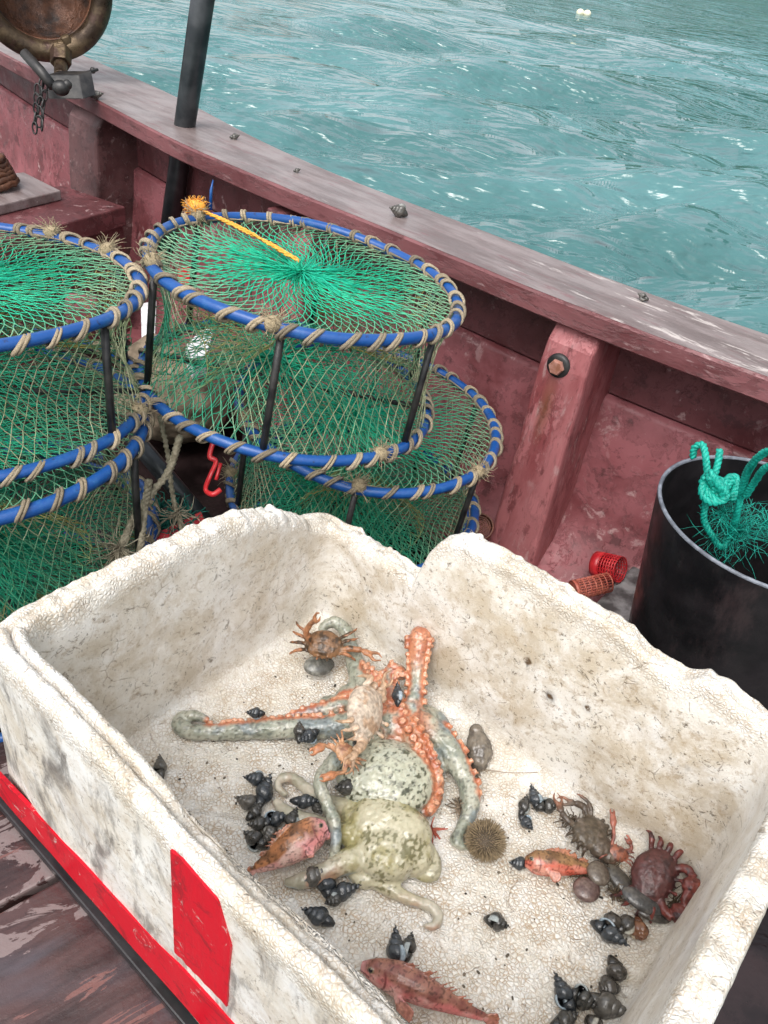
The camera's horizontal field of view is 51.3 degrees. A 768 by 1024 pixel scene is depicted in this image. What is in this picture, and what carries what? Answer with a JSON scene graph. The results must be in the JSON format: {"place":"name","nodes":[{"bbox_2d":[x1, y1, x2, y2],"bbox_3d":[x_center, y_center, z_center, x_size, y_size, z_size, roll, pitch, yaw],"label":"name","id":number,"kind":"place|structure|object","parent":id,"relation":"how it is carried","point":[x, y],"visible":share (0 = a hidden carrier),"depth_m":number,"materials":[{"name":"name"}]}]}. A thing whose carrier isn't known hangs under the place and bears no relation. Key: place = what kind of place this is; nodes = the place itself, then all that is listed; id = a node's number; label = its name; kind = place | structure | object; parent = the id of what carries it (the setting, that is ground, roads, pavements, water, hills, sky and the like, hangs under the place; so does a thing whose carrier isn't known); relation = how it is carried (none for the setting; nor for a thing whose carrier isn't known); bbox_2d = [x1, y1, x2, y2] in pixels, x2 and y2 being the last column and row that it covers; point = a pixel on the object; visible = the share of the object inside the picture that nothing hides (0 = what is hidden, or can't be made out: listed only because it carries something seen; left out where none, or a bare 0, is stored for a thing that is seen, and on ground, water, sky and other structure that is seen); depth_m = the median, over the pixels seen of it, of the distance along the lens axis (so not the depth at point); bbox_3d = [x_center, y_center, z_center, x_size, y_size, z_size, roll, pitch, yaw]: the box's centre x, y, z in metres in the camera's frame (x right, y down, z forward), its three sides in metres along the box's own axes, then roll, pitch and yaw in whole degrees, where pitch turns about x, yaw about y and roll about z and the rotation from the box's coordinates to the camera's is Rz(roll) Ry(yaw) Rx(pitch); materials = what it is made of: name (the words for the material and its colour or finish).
{"place":"outdoors","nodes":[
{"label":"outdoors","id":0,"kind":"place"},
{"bbox_2d":[83,0,767,334],"bbox_3d":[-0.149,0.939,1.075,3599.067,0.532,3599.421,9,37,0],"label":"water","id":1,"kind":"structure","parent":0,"point":[625,142],"depth_m":7.00,"materials":[{"name":"teal liquid"}]},
{"bbox_2d":[0,42,767,1023],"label":"fishing boat","id":2,"kind":"object","parent":1,"relation":"on","point":[610,402],"visible":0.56,"depth_m":1.59,"materials":[{"name":"paint"}]},
{"bbox_2d":[0,172,60,214],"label":"worn board","id":3,"kind":"object","parent":2,"relation":"on","point":[28,191],"visible":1,"depth_m":1.97,"materials":[{"name":"paint"}]},
{"bbox_2d":[0,153,19,191],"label":"rusty coil","id":4,"kind":"object","parent":3,"relation":"on","point":[9,178],"visible":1,"depth_m":1.94,"materials":[{"name":"brown metal"}]},
{"bbox_2d":[0,0,112,98],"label":"work lamp","id":5,"kind":"object","parent":2,"relation":"attached to","point":[59,35],"visible":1,"depth_m":2.12,"materials":[{"name":"gold metal"}]},
{"bbox_2d":[32,79,47,134],"bbox_3d":[-0.856,-1.011,1.991,0.037,0.122,0.081,4,37,-6],"label":"rusty chain","id":6,"kind":"object","parent":5,"relation":"hanging from","point":[40,98],"visible":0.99,"depth_m":1.99,"materials":[{"name":"metal"}]},
{"bbox_2d":[64,293,98,322],"bbox_3d":[-0.674,-0.453,1.783,0.068,0.040,0.085,-2,38,-15],"label":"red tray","id":7,"kind":"object","parent":2,"relation":"in","point":[81,310],"visible":0.24,"depth_m":1.75,"materials":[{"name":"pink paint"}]},
{"bbox_2d":[0,436,164,742],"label":"fish trap","id":8,"kind":"object","parent":2,"relation":"on","point":[40,595],"visible":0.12,"depth_m":1.32,"materials":[{"name":"fabric"}]},
{"bbox_2d":[0,345,157,622],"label":"fish trap","id":9,"kind":"object","parent":8,"relation":"on","point":[110,471],"visible":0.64,"depth_m":1.13,"materials":[{"name":"fabric"}]},
{"bbox_2d":[0,217,158,487],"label":"fish trap","id":10,"kind":"object","parent":9,"relation":"on","point":[19,341],"visible":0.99,"depth_m":1.08,"materials":[{"name":"fabric"}]},
{"bbox_2d":[80,434,183,568],"bbox_3d":[-0.364,0.000,1.190,0.100,0.170,0.210,23,39,18],"label":"old rope","id":11,"kind":"object","parent":9,"relation":"hanging from","point":[119,549],"visible":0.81,"depth_m":1.19,"materials":[{"name":"fabric"}]},
{"bbox_2d":[152,415,204,536],"bbox_3d":[-0.328,-0.050,1.270,0.092,0.176,0.099,9,37,0],"label":"thin rope","id":12,"kind":"object","parent":9,"relation":"hanging from","point":[175,515],"visible":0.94,"depth_m":1.28,"materials":[{"name":"fabric"}]},
{"bbox_2d":[90,90,103,98],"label":"sea snail","id":13,"kind":"object","parent":2,"relation":"on","point":[98,94],"visible":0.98,"depth_m":2.07},
{"bbox_2d":[0,780,198,1023],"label":"rubber mat","id":14,"kind":"object","parent":2,"relation":"on","point":[175,1007],"depth_m":0.80,"materials":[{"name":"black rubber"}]},
{"bbox_2d":[0,504,767,1023],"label":"foam box","id":15,"kind":"object","parent":14,"relation":"on","point":[116,666],"visible":0.75,"depth_m":0.82,"materials":[{"name":"white plastic"}]},
{"bbox_2d":[152,754,166,778],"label":"sea snail","id":16,"kind":"object","parent":15,"relation":"in","point":[159,767],"visible":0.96,"depth_m":0.89},
{"bbox_2d":[234,794,255,809],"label":"sea snail","id":17,"kind":"object","parent":15,"relation":"in","point":[245,802],"visible":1,"depth_m":0.86},
{"bbox_2d":[242,770,264,785],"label":"sea snail","id":18,"kind":"object","parent":15,"relation":"in","point":[256,778],"visible":1,"depth_m":0.89},
{"bbox_2d":[245,802,262,820],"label":"sea snail","id":19,"kind":"object","parent":15,"relation":"in","point":[255,811],"visible":1,"depth_m":0.86},
{"bbox_2d":[245,707,264,719],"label":"sea snail","id":20,"kind":"object","parent":15,"relation":"in","point":[256,713],"visible":1,"depth_m":0.93},
{"bbox_2d":[242,830,268,851],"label":"sea snail","id":21,"kind":"object","parent":15,"relation":"in","point":[255,842],"visible":1,"depth_m":0.83},
{"bbox_2d":[246,816,270,830],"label":"sea snail","id":22,"kind":"object","parent":15,"relation":"in","point":[259,823],"visible":1,"depth_m":0.84},
{"bbox_2d":[255,772,272,805],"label":"sea snail","id":23,"kind":"object","parent":15,"relation":"in","point":[264,791],"visible":1,"depth_m":0.87},
{"bbox_2d":[263,825,277,841],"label":"sea snail","id":24,"kind":"object","parent":15,"relation":"in","point":[268,830],"visible":0.93,"depth_m":0.84},
{"bbox_2d":[264,810,285,826],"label":"sea snail","id":25,"kind":"object","parent":15,"relation":"in","point":[276,818],"visible":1,"depth_m":0.85},
{"bbox_2d":[247,817,329,875],"bbox_3d":[-0.090,0.344,0.815,0.100,0.045,0.042,-17,44,-30],"label":"red scorpionfish","id":26,"kind":"object","parent":15,"relation":"in","point":[298,841],"visible":0.99,"depth_m":0.80,"materials":[{"name":"food"}]},
{"bbox_2d":[284,806,299,823],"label":"sea snail","id":27,"kind":"object","parent":15,"relation":"in","point":[292,816],"visible":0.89,"depth_m":0.85},
{"bbox_2d":[293,720,304,743],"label":"sea snail","id":28,"kind":"object","parent":15,"relation":"in","point":[298,729],"visible":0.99,"depth_m":0.92},
{"bbox_2d":[289,794,318,808],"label":"sea snail","id":29,"kind":"object","parent":15,"relation":"in","point":[304,801],"visible":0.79,"depth_m":0.86},
{"bbox_2d":[298,728,319,743],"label":"sea snail","id":30,"kind":"object","parent":15,"relation":"in","point":[309,735],"visible":1,"depth_m":0.91},
{"bbox_2d":[304,866,322,887],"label":"sea snail","id":31,"kind":"object","parent":15,"relation":"in","point":[313,875],"visible":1,"depth_m":0.80},
{"bbox_2d":[311,802,321,814],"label":"sea snail","id":32,"kind":"object","parent":15,"relation":"in","point":[316,807],"visible":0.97,"depth_m":0.85},
{"bbox_2d":[300,906,334,926],"bbox_3d":[-0.065,0.395,0.781,0.035,0.021,0.018,2,37,-9],"label":"sea snail","id":33,"kind":"object","parent":15,"relation":"in","point":[319,916],"visible":1,"depth_m":0.78},
{"bbox_2d":[304,656,333,675],"bbox_3d":[-0.083,0.197,1.025,0.042,0.016,0.030,-5,49,-27],"label":"round shell","id":34,"kind":"object","parent":15,"relation":"in","point":[313,666],"visible":0.9,"depth_m":1.02},
{"bbox_2d":[316,878,336,898],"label":"sea snail","id":35,"kind":"object","parent":15,"relation":"in","point":[324,887],"visible":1,"depth_m":0.80},
{"bbox_2d":[171,616,482,856],"bbox_3d":[-0.028,0.241,0.926,0.359,0.108,0.273,30,42,26],"label":"octopus","id":36,"kind":"object","parent":15,"relation":"in","point":[415,753],"visible":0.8,"depth_m":0.93},
{"bbox_2d":[289,612,381,661],"bbox_3d":[-0.058,0.151,1.008,0.120,0.074,0.055,9,37,0],"label":"orange crab","id":37,"kind":"object","parent":36,"relation":"on","point":[325,644],"visible":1,"depth_m":1.01},
{"bbox_2d":[309,731,366,781],"bbox_3d":[-0.050,0.265,0.863,0.061,0.028,0.043,-24,48,-36],"label":"pale orange crab","id":38,"kind":"object","parent":36,"relation":"on","point":[342,749],"visible":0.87,"depth_m":0.86},
{"bbox_2d":[335,670,393,774],"bbox_3d":[-0.022,0.230,0.893,0.053,0.048,0.160,16,38,10],"label":"pale crab","id":39,"kind":"object","parent":36,"relation":"on","point":[367,699],"visible":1,"depth_m":0.88},
{"bbox_2d":[392,682,402,706],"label":"sea snail","id":40,"kind":"object","parent":36,"relation":"on","point":[397,694],"visible":1,"depth_m":0.95},
{"bbox_2d":[324,892,341,906],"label":"sea snail","id":41,"kind":"object","parent":15,"relation":"in","point":[333,899],"visible":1,"depth_m":0.79},
{"bbox_2d":[333,778,352,795],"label":"sea snail","id":42,"kind":"object","parent":15,"relation":"in","point":[343,787],"visible":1,"depth_m":0.86},
{"bbox_2d":[328,881,361,901],"bbox_3d":[-0.041,0.381,0.803,0.035,0.020,0.017,-19,45,-32],"label":"sea snail","id":43,"kind":"object","parent":15,"relation":"in","point":[344,890],"visible":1,"depth_m":0.80},
{"bbox_2d":[272,772,443,930],"bbox_3d":[-0.029,0.341,0.837,0.209,0.054,0.127,13,37,6],"label":"octopus","id":44,"kind":"object","parent":15,"relation":"in","point":[388,849],"visible":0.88,"depth_m":0.82},
{"bbox_2d":[152,658,627,1009],"bbox_3d":[-0.005,0.355,0.865,0.503,0.030,0.336,32,43,27],"label":"grit","id":45,"kind":"object","parent":15,"relation":"on","point":[469,913],"visible":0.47,"depth_m":0.84,"materials":[{"name":"sand"}]},
{"bbox_2d":[386,924,405,960],"bbox_3d":[0.011,0.417,0.765,0.019,0.019,0.037,-11,42,-25],"label":"sea snail","id":46,"kind":"object","parent":15,"relation":"in","point":[395,949],"visible":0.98,"depth_m":0.76},
{"bbox_2d":[402,931,416,962],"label":"sea snail","id":47,"kind":"object","parent":15,"relation":"in","point":[409,945],"visible":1,"depth_m":0.76},
{"bbox_2d":[360,957,499,1023],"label":"long red fish","id":48,"kind":"object","parent":15,"relation":"in","point":[402,983],"visible":0.97,"depth_m":0.72},
{"bbox_2d":[430,817,447,842],"bbox_3d":[0.054,0.349,0.870,0.028,0.037,0.023,5,37,-5],"label":"red starfish","id":49,"kind":"object","parent":15,"relation":"in","point":[434,831],"visible":0.65,"depth_m":0.87,"materials":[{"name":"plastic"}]},
{"bbox_2d":[445,766,486,816],"bbox_3d":[0.095,0.319,0.923,0.033,0.031,0.088,20,38,14],"label":"brown weed","id":50,"kind":"object","parent":15,"relation":"in","point":[457,808],"visible":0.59,"depth_m":0.90,"materials":[{"name":"brown plant"}]},
{"bbox_2d":[466,724,492,770],"bbox_3d":[0.115,0.284,0.960,0.033,0.035,0.054,9,37,0],"label":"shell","id":51,"kind":"object","parent":15,"relation":"in","point":[479,747],"visible":0.89,"depth_m":0.95},
{"bbox_2d":[463,817,507,862],"bbox_3d":[0.109,0.352,0.858,0.048,0.042,0.048,9,37,0],"label":"sea urchin","id":52,"kind":"object","parent":15,"relation":"in","point":[485,839],"visible":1,"depth_m":0.85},
{"bbox_2d":[483,912,509,931],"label":"sea snail","id":53,"kind":"object","parent":15,"relation":"in","point":[496,921],"visible":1,"depth_m":0.79},
{"bbox_2d":[484,769,537,772],"bbox_3d":[0.155,0.307,0.946,0.072,0.009,0.007,9,37,0],"label":"thin twig","id":54,"kind":"object","parent":15,"relation":"in","point":[511,772],"visible":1,"depth_m":0.94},
{"bbox_2d":[509,856,526,870],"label":"sea snail","id":55,"kind":"object","parent":15,"relation":"in","point":[517,863],"visible":1,"depth_m":0.85},
{"bbox_2d":[518,794,529,816],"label":"sea snail","id":56,"kind":"object","parent":15,"relation":"in","point":[523,805],"visible":1,"depth_m":0.90},
{"bbox_2d":[518,815,532,829],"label":"sea snail","id":57,"kind":"object","parent":15,"relation":"in","point":[525,821],"visible":1,"depth_m":0.89},
{"bbox_2d":[528,783,542,811],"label":"sea snail","id":58,"kind":"object","parent":15,"relation":"in","point":[535,797],"visible":1,"depth_m":0.91},
{"bbox_2d":[535,797,555,813],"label":"sea snail","id":59,"kind":"object","parent":15,"relation":"in","point":[546,805],"visible":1,"depth_m":0.91},
{"bbox_2d":[525,847,588,882],"bbox_3d":[0.191,0.380,0.847,0.087,0.031,0.036,9,37,0],"label":"red fish","id":60,"kind":"object","parent":15,"relation":"in","point":[555,864],"visible":1,"depth_m":0.84},
{"bbox_2d":[550,1010,578,1023],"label":"sea snail","id":61,"kind":"object","parent":15,"relation":"in","point":[565,1017],"visible":1,"depth_m":0.73},
{"bbox_2d":[553,972,576,1012],"bbox_3d":[0.169,0.453,0.752,0.020,0.020,0.036,5,37,-6],"label":"sea snail","id":62,"kind":"object","parent":15,"relation":"in","point":[563,995],"visible":1,"depth_m":0.75},
{"bbox_2d":[553,793,616,864],"bbox_3d":[0.222,0.350,0.886,0.072,0.026,0.072,9,37,0],"label":"crab","id":63,"kind":"object","parent":15,"relation":"in","point":[590,831],"visible":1,"depth_m":0.88},
{"bbox_2d":[572,983,597,1010],"bbox_3d":[0.185,0.456,0.749,0.020,0.021,0.025,-7,40,-20],"label":"sea snail","id":64,"kind":"object","parent":15,"relation":"in","point":[584,1000],"visible":1,"depth_m":0.74},
{"bbox_2d":[573,877,599,902],"bbox_3d":[0.211,0.394,0.834,0.031,0.015,0.028,-13,36,-35],"label":"round shell","id":65,"kind":"object","parent":15,"relation":"in","point":[586,889],"visible":1,"depth_m":0.83},
{"bbox_2d":[584,1014,602,1023],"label":"sea snail","id":66,"kind":"object","parent":15,"relation":"in","point":[592,1019],"visible":1,"depth_m":0.73},
{"bbox_2d":[587,860,609,886],"bbox_3d":[0.227,0.382,0.846,0.026,0.014,0.029,22,32,4],"label":"round shell","id":67,"kind":"object","parent":15,"relation":"in","point":[598,873],"visible":1,"depth_m":0.84},
{"bbox_2d":[590,991,626,1019],"bbox_3d":[0.209,0.462,0.747,0.046,0.026,0.022,8,13,25],"label":"sea snail","id":68,"kind":"object","parent":15,"relation":"in","point":[610,1005],"visible":0.81,"depth_m":0.74},
{"bbox_2d":[598,974,620,995],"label":"sea snail","id":69,"kind":"object","parent":15,"relation":"in","point":[607,983],"visible":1,"depth_m":0.76},
{"bbox_2d":[590,918,629,946],"bbox_3d":[0.227,0.423,0.802,0.020,0.021,0.041,-11,41,-24],"label":"sea snail","id":70,"kind":"object","parent":15,"relation":"in","point":[612,934],"visible":1,"depth_m":0.80},
{"bbox_2d":[601,911,621,928],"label":"sea snail","id":71,"kind":"object","parent":15,"relation":"in","point":[614,918],"visible":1,"depth_m":0.81},
{"bbox_2d":[599,809,634,866],"bbox_3d":[0.254,0.357,0.874,0.043,0.025,0.058,9,37,0],"label":"tiny orange crab","id":72,"kind":"object","parent":15,"relation":"in","point":[617,852],"visible":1,"depth_m":0.87},
{"bbox_2d":[606,954,628,981],"bbox_3d":[0.227,0.444,0.776,0.023,0.020,0.023,19,38,13],"label":"sea snail","id":73,"kind":"object","parent":15,"relation":"in","point":[616,970],"visible":1,"depth_m":0.77},
{"bbox_2d":[553,809,681,906],"bbox_3d":[0.241,0.390,0.857,0.166,0.038,0.079,31,42,27],"label":"crab","id":74,"kind":"object","parent":15,"relation":"in","point":[612,891],"visible":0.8,"depth_m":0.84},
{"bbox_2d":[606,864,631,890],"bbox_3d":[0.250,0.390,0.847,0.022,0.012,0.040,-14,48,-35],"label":"mussel","id":75,"kind":"object","parent":15,"relation":"in","point":[618,875],"visible":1,"depth_m":0.84,"materials":[{"name":"grey"}]},
{"bbox_2d":[619,914,634,934],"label":"sea snail","id":76,"kind":"object","parent":15,"relation":"in","point":[627,927],"visible":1,"depth_m":0.80},
{"bbox_2d":[630,915,648,940],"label":"sea snail","id":77,"kind":"object","parent":15,"relation":"in","point":[641,931],"visible":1,"depth_m":0.80},
{"bbox_2d":[622,886,661,915],"bbox_3d":[0.267,0.403,0.827,0.046,0.013,0.024,26,30,12],"label":"mussel","id":78,"kind":"object","parent":15,"relation":"in","point":[636,898],"visible":1,"depth_m":0.82,"materials":[{"name":"grey"}]},
{"bbox_2d":[609,830,700,923],"bbox_3d":[0.296,0.389,0.842,0.084,0.044,0.088,28,41,23],"label":"dark red crab","id":79,"kind":"object","parent":15,"relation":"in","point":[657,870],"visible":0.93,"depth_m":0.83},
{"bbox_2d":[638,906,671,923],"bbox_3d":[0.284,0.414,0.827,0.048,0.012,0.022,11,33,-7],"label":"mussel","id":80,"kind":"object","parent":15,"relation":"in","point":[661,919],"visible":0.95,"depth_m":0.82,"materials":[{"name":"grey"}]},
{"bbox_2d":[141,302,156,336],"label":"foam slab","id":81,"kind":"structure","parent":2,"relation":"on","point":[144,310],"depth_m":1.96,"materials":[{"name":"white plastic"}]},
{"bbox_2d":[125,435,211,518],"bbox_3d":[-0.387,-0.054,1.453,0.200,0.148,0.034,25,40,20],"label":"dark pipe","id":82,"kind":"object","parent":2,"relation":"on","point":[152,460],"visible":0.38,"depth_m":1.44,"materials":[{"name":"metal"}]},
{"bbox_2d":[151,491,207,535],"bbox_3d":[-0.357,0.023,1.366,0.117,0.130,0.149,-8,40,-21],"label":"teal net heap","id":83,"kind":"object","parent":2,"relation":"on","point":[166,524],"visible":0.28,"depth_m":1.34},
{"bbox_2d":[156,512,203,540],"bbox_3d":[-0.342,0.037,1.334,0.030,0.030,0.113,30,42,25],"label":"red crate edge","id":84,"kind":"object","parent":2,"relation":"on","point":[161,535],"visible":0.14,"depth_m":1.33,"materials":[{"name":"plastic"}]},
{"bbox_2d":[178,267,190,303],"bbox_3d":[-0.488,-0.559,1.970,0.035,0.050,0.121,-2,38,-14],"label":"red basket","id":85,"kind":"object","parent":2,"relation":"on","point":[184,276],"visible":0.15,"depth_m":1.95,"materials":[{"name":"plastic"}]},
{"bbox_2d":[157,0,214,269],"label":"pole","id":86,"kind":"object","parent":2,"relation":"on","point":[199,21],"visible":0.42,"depth_m":1.90,"materials":[{"name":"metal"}]},
{"bbox_2d":[114,333,260,444],"bbox_3d":[-0.460,-0.287,1.874,0.322,0.211,0.313,9,37,0],"label":"burlap sack","id":87,"kind":"object","parent":2,"relation":"on","point":[172,433],"visible":0.21,"depth_m":1.77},
{"bbox_2d":[186,329,213,378],"bbox_3d":[-0.403,-0.348,1.739,0.049,0.051,0.162,4,37,-6],"label":"foam scrap","id":88,"kind":"object","parent":87,"relation":"on","point":[198,353],"visible":0.23,"depth_m":1.70,"materials":[{"name":"white plastic"}]},
{"bbox_2d":[230,133,239,139],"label":"sea snail","id":89,"kind":"object","parent":2,"relation":"on","point":[234,136],"visible":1,"depth_m":1.93},
{"bbox_2d":[225,428,481,566],"bbox_3d":[-0.077,0.018,1.595,0.518,0.193,0.513,-18,45,-31],"label":"fish trap","id":90,"kind":"object","parent":2,"relation":"on","point":[472,524],"visible":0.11,"depth_m":1.58,"materials":[{"name":"fabric"}]},
{"bbox_2d":[218,341,503,564],"bbox_3d":[-0.037,-0.114,1.480,0.502,0.252,0.490,25,40,13],"label":"fish trap","id":91,"kind":"object","parent":90,"relation":"on","point":[349,486],"visible":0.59,"depth_m":1.42,"materials":[{"name":"fabric"}]},
{"bbox_2d":[132,195,466,470],"bbox_3d":[-0.133,-0.291,1.259,0.496,0.252,0.508,8,35,-11],"label":"fish trap","id":92,"kind":"object","parent":91,"relation":"on","point":[228,316],"visible":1,"depth_m":1.20,"materials":[{"name":"fabric"}]},
{"bbox_2d":[209,180,213,209],"bbox_3d":[-0.284,-0.521,1.314,0.006,0.046,0.013,9,37,0],"label":"blue cord end","id":93,"kind":"object","parent":92,"relation":"attached to","point":[210,195],"visible":1,"depth_m":1.31,"materials":[{"name":"blue plastic"}]},
{"bbox_2d":[203,443,221,496],"bbox_3d":[-0.264,-0.069,1.235,0.029,0.068,0.071,1,38,-11],"label":"plastic hook","id":94,"kind":"object","parent":92,"relation":"hanging from","point":[214,460],"visible":0.96,"depth_m":1.23,"materials":[{"name":"red plastic"}]},
{"bbox_2d":[181,195,300,262],"bbox_3d":[-0.232,-0.448,1.261,0.229,0.050,0.047,28,41,24],"label":"orange string","id":95,"kind":"object","parent":92,"relation":"attached to","point":[194,202],"visible":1,"depth_m":1.28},
{"bbox_2d":[389,203,407,217],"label":"sea snail","id":96,"kind":"object","parent":2,"relation":"on","point":[398,210],"visible":1,"depth_m":1.60},
{"bbox_2d":[476,513,493,539],"bbox_3d":[0.192,0.034,1.621,0.059,0.073,0.074,9,37,0],"label":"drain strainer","id":97,"kind":"object","parent":2,"relation":"on","point":[486,518],"visible":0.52,"depth_m":1.60,"materials":[{"name":"brown metal"}]},
{"bbox_2d":[597,567,639,621],"bbox_3d":[0.482,0.165,1.520,0.101,0.028,0.212,31,42,26],"label":"grey board","id":98,"kind":"object","parent":2,"relation":"on","point":[618,599],"visible":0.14,"depth_m":1.50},
{"bbox_2d":[568,572,613,596],"bbox_3d":[0.384,0.138,1.486,0.078,0.048,0.038,-5,39,-17],"label":"bait basket","id":99,"kind":"object","parent":98,"relation":"on","point":[578,587],"visible":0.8,"depth_m":1.47,"materials":[{"name":"orange plastic"}]},
{"bbox_2d":[589,551,627,582],"bbox_3d":[0.433,0.106,1.546,0.052,0.068,0.069,-27,50,-38],"label":"bait basket","id":100,"kind":"object","parent":98,"relation":"on","point":[600,562],"visible":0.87,"depth_m":1.54,"materials":[{"name":"red plastic"}]},
{"bbox_2d":[638,293,648,300],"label":"sea snail","id":101,"kind":"object","parent":2,"relation":"on","point":[643,297],"visible":1,"depth_m":1.40},
{"bbox_2d":[628,455,767,709],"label":"black tub","id":102,"kind":"object","parent":2,"relation":"on","point":[695,605],"visible":0.64,"depth_m":1.11,"materials":[{"name":"plastic"}]},
{"bbox_2d":[682,441,767,578],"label":"teal rope","id":103,"kind":"object","parent":102,"relation":"in","point":[714,488],"visible":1,"depth_m":1.13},
{"bbox_2d":[576,9,590,15],"bbox_3d":[4.316,-10.780,17.293,0.320,0.150,0.150,9,37,0],"label":"buoy","id":104,"kind":"object","parent":1,"relation":"on","point":[583,12],"visible":0.73,"depth_m":17.24,"materials":[{"name":"plastic"}]}
]}

